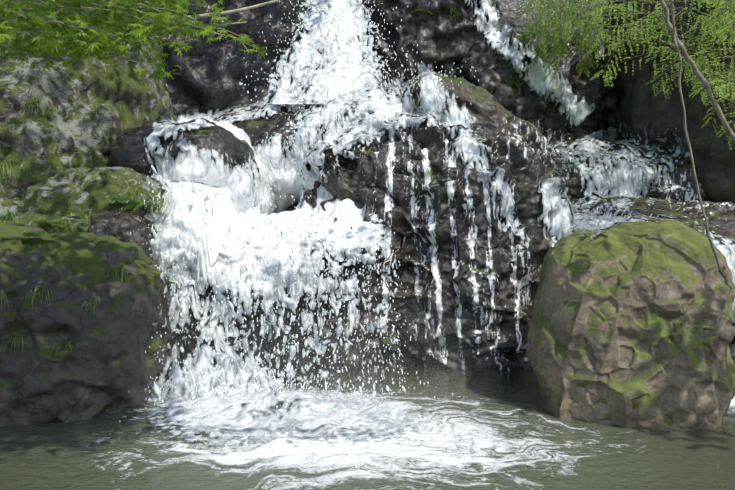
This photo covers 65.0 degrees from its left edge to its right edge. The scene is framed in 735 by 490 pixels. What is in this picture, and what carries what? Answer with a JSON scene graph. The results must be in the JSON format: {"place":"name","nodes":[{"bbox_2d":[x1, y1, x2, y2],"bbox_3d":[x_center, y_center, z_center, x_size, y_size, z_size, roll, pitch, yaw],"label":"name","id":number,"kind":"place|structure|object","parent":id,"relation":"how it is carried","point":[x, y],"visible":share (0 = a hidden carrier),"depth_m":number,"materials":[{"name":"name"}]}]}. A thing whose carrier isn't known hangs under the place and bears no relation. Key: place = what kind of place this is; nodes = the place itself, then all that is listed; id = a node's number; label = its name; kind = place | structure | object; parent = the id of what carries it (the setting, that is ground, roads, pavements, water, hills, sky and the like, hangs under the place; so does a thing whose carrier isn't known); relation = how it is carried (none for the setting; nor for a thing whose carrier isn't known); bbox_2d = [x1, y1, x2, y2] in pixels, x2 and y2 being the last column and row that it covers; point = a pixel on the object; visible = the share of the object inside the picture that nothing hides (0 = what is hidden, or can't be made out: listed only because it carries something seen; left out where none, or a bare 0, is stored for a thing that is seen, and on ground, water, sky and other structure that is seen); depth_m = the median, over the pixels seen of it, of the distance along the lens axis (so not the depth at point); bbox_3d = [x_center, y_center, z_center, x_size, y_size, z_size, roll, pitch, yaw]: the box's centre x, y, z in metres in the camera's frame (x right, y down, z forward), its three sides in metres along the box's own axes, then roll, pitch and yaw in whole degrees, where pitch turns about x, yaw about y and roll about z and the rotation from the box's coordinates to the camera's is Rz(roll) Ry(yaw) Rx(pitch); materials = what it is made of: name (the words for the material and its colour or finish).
{"place":"outdoors","nodes":[
{"label":"outdoors","id":0,"kind":"place"},
{"bbox_2d":[0,0,176,198],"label":"rock","id":1,"kind":"object","parent":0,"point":[101,104],"visible":0.38,"depth_m":6.76,"materials":[{"name":"green stone"}]},
{"bbox_2d":[0,0,277,79],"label":"maple tree","id":2,"kind":"object","parent":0,"point":[114,19],"depth_m":2.87,"materials":[{"name":"green plant"}]},
{"bbox_2d":[136,0,334,122],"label":"cliff rock","id":3,"kind":"object","parent":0,"point":[210,76],"visible":0.02,"depth_m":10.56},
{"bbox_2d":[152,211,378,404],"bbox_3d":[-1.133,0.374,5.678,2.755,2.194,1.364,0,0,1],"label":"waterfall spray","id":4,"kind":"object","parent":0,"point":[179,262],"visible":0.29,"depth_m":5.67,"materials":[{"name":"white liquid"}]},
{"bbox_2d":[121,160,417,405],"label":"water drops","id":5,"kind":"object","parent":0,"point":[268,304],"visible":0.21,"depth_m":5.67,"materials":[{"name":"white liquid"}]},
{"bbox_2d":[141,165,405,399],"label":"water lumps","id":6,"kind":"object","parent":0,"point":[181,234],"visible":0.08,"depth_m":5.77,"materials":[{"name":"white liquid"}]},
{"bbox_2d":[59,280,500,430],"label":"water droplets","id":7,"kind":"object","parent":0,"point":[269,381],"depth_m":4.60},
{"bbox_2d":[118,273,496,412],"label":"water droplets","id":8,"kind":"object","parent":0,"point":[299,365],"depth_m":5.00},
{"bbox_2d":[227,62,445,214],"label":"waterfall","id":9,"kind":"structure","parent":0,"point":[430,101],"depth_m":8.18,"materials":[{"name":"white liquid"}]},
{"bbox_2d":[106,118,270,186],"bbox_3d":[-2.408,-0.645,8.257,2.100,1.875,3.116,0,0,1],"label":"rock","id":10,"kind":"object","parent":9,"relation":"in","point":[127,149],"visible":0.21,"depth_m":6.85,"materials":[{"name":"grey stone"}]},
{"bbox_2d":[144,122,259,212],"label":"waterfall","id":11,"kind":"structure","parent":10,"relation":"on","point":[190,162],"depth_m":6.64,"materials":[{"name":"white liquid"}]},
{"bbox_2d":[152,98,304,135],"bbox_3d":[-2.145,-2.004,8.717,2.675,1.681,4.081,0,0,1],"label":"water channel","id":12,"kind":"object","parent":10,"relation":"on","point":[272,109],"visible":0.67,"depth_m":8.92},
{"bbox_2d":[213,84,401,210],"bbox_3d":[-1.157,-1.558,9.514,3.869,2.432,2.425,0,0,1],"label":"rock slab","id":13,"kind":"object","parent":9,"relation":"in","point":[253,132],"visible":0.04,"depth_m":8.57,"materials":[{"name":"grey stone"}]},
{"bbox_2d":[263,0,401,103],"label":"waterfall","id":14,"kind":"object","parent":13,"relation":"on","point":[322,86],"visible":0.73,"depth_m":9.31,"materials":[{"name":"liquid"}]},
{"bbox_2d":[221,0,425,127],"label":"water drops","id":15,"kind":"object","parent":9,"relation":"on","point":[344,92],"visible":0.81,"depth_m":9.14,"materials":[{"name":"white liquid"}]},
{"bbox_2d":[239,41,478,219],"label":"water drops","id":16,"kind":"object","parent":9,"relation":"on","point":[333,132],"visible":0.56,"depth_m":8.04,"materials":[{"name":"white liquid"}]},
{"bbox_2d":[0,356,734,489],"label":"pool water","id":17,"kind":"structure","parent":0,"point":[515,435],"depth_m":4.12,"materials":[{"name":"green liquid"}]},
{"bbox_2d":[144,115,397,402],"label":"waterfall","id":18,"kind":"object","parent":17,"relation":"on","point":[347,213],"visible":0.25,"depth_m":5.97,"materials":[{"name":"liquid"}]},
{"bbox_2d":[119,343,452,435],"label":"water drops","id":19,"kind":"object","parent":17,"relation":"on","point":[257,387],"depth_m":5.25,"materials":[{"name":"white liquid"}]},
{"bbox_2d":[107,382,467,452],"bbox_3d":[-0.816,1.365,4.921,4.600,0.210,2.600,0,0,1],"label":"foam","id":20,"kind":"object","parent":17,"relation":"on","point":[340,420],"visible":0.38,"depth_m":4.71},
{"bbox_2d":[527,219,734,430],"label":"boulder","id":21,"kind":"object","parent":17,"relation":"in","point":[625,331],"visible":0.79,"depth_m":4.65,"materials":[{"name":"stone"}]},
{"bbox_2d":[659,0,734,324],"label":"thin tree trunks","id":22,"kind":"object","parent":21,"relation":"on","point":[678,43],"visible":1,"depth_m":4.49,"materials":[{"name":"brown plant"}]},
{"bbox_2d":[728,326,734,355],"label":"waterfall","id":23,"kind":"object","parent":17,"relation":"in","point":[732,348],"visible":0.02,"depth_m":7.60,"materials":[{"name":"liquid"}]},
{"bbox_2d":[296,100,446,163],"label":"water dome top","id":24,"kind":"structure","parent":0,"point":[431,121],"depth_m":7.91,"materials":[{"name":"white liquid"}]},
{"bbox_2d":[402,73,554,167],"bbox_3d":[1.754,-1.780,9.171,2.431,1.756,1.684,0,0,1],"label":"ridge rock","id":25,"kind":"object","parent":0,"point":[485,106],"visible":0.17,"depth_m":8.48,"materials":[{"name":"grey stone"}]},
{"bbox_2d":[423,87,536,304],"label":"waterfall","id":26,"kind":"structure","parent":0,"point":[468,146],"depth_m":7.12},
{"bbox_2d":[356,0,604,60],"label":"foliage","id":27,"kind":"object","parent":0,"point":[508,8],"depth_m":15.87,"materials":[{"name":"green plant"}]},
{"bbox_2d":[602,0,734,202],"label":"rock","id":28,"kind":"object","parent":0,"point":[712,152],"visible":0.5,"depth_m":9.13,"materials":[{"name":"black stone"}]},
{"bbox_2d":[507,0,734,149],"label":"foliage","id":29,"kind":"object","parent":28,"relation":"attached to","point":[555,28],"depth_m":7.71,"materials":[{"name":"green plant"}]},
{"bbox_2d":[547,133,710,202],"bbox_3d":[4.857,-1.082,10.263,4.847,2.064,2.720,0,0,1],"label":"rock bed","id":30,"kind":"object","parent":28,"relation":"on","point":[678,184],"visible":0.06,"depth_m":9.09,"materials":[{"name":"black stone"}]},
{"bbox_2d":[450,29,620,142],"bbox_3d":[3.133,-2.819,11.178,3.266,2.665,2.212,0,0,1],"label":"rock","id":31,"kind":"object","parent":30,"relation":"on","point":[492,73],"visible":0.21,"depth_m":10.32,"materials":[{"name":"black stone"}]},
{"bbox_2d":[358,0,505,90],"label":"rock","id":32,"kind":"object","parent":31,"relation":"on","point":[447,42],"visible":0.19,"depth_m":11.04,"materials":[{"name":"black stone"}]},
{"bbox_2d":[464,0,595,127],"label":"stream water","id":33,"kind":"structure","parent":31,"relation":"on","point":[579,112],"depth_m":10.14,"materials":[{"name":"liquid"}]},
{"bbox_2d":[603,112,615,136],"bbox_3d":[5.126,-2.346,11.045,1.617,0.680,1.042,0,0,1],"label":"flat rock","id":34,"kind":"object","parent":30,"relation":"on","point":[610,120],"visible":0.04,"depth_m":10.66,"materials":[{"name":"black stone"}]},
{"bbox_2d":[556,196,734,343],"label":"rock bed","id":35,"kind":"object","parent":28,"relation":"on","point":[720,216],"visible":0.12,"depth_m":7.77,"materials":[{"name":"grey stone"}]},
{"bbox_2d":[542,122,689,256],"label":"water","id":36,"kind":"structure","parent":35,"relation":"on","point":[631,184],"depth_m":8.99,"materials":[{"name":"liquid"}]},
{"bbox_2d":[538,177,575,246],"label":"water","id":37,"kind":"structure","parent":36,"relation":"attached to","point":[561,223],"depth_m":7.35,"materials":[{"name":"liquid"}]},
{"bbox_2d":[572,204,734,331],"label":"water foam","id":38,"kind":"object","parent":35,"relation":"on","point":[580,220],"visible":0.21,"depth_m":7.36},
{"label":"ground bed","id":39,"kind":"structure","parent":0,"visible":0},
{"bbox_2d":[0,220,194,426],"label":"rock","id":40,"kind":"object","parent":39,"relation":"on","point":[34,377],"visible":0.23,"depth_m":4.94,"materials":[{"name":"stone"}]},
{"bbox_2d":[0,197,90,233],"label":"rock","id":41,"kind":"object","parent":40,"relation":"on","point":[15,205],"visible":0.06,"depth_m":5.74,"materials":[{"name":"green stone"}]},
{"bbox_2d":[22,166,164,215],"bbox_3d":[-3.086,-0.258,6.859,1.947,1.260,1.914,0,0,1],"label":"rock","id":42,"kind":"object","parent":40,"relation":"on","point":[74,191],"visible":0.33,"depth_m":6.11,"materials":[{"name":"green stone"}]},
{"bbox_2d":[0,7,460,356],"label":"grass plant","id":43,"kind":"object","parent":40,"relation":"on","point":[12,216],"depth_m":5.62,"materials":[{"name":"green plant"}]},
{"bbox_2d":[0,9,460,237],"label":"fern plants","id":44,"kind":"object","parent":40,"relation":"on","point":[35,234],"visible":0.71,"depth_m":5.93,"materials":[{"name":"green plant"}]},
{"bbox_2d":[79,207,191,297],"bbox_3d":[-2.696,0.846,6.402,1.374,2.515,1.793,0,0,1],"label":"rock","id":45,"kind":"object","parent":39,"relation":"on","point":[110,221],"visible":0.1,"depth_m":5.84,"materials":[{"name":"grey stone"}]},
{"bbox_2d":[190,241,385,372],"bbox_3d":[-1.227,1.101,7.404,3.130,2.845,1.502,0,0,1],"label":"rock face","id":46,"kind":"object","parent":39,"relation":"on","point":[355,346],"depth_m":6.77},
{"bbox_2d":[299,114,572,371],"bbox_3d":[0.859,0.312,8.308,3.834,4.343,3.303,0,0,1],"label":"rock","id":47,"kind":"object","parent":39,"relation":"on","point":[451,237],"visible":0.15,"depth_m":6.94,"materials":[{"name":"black stone"}]}
]}

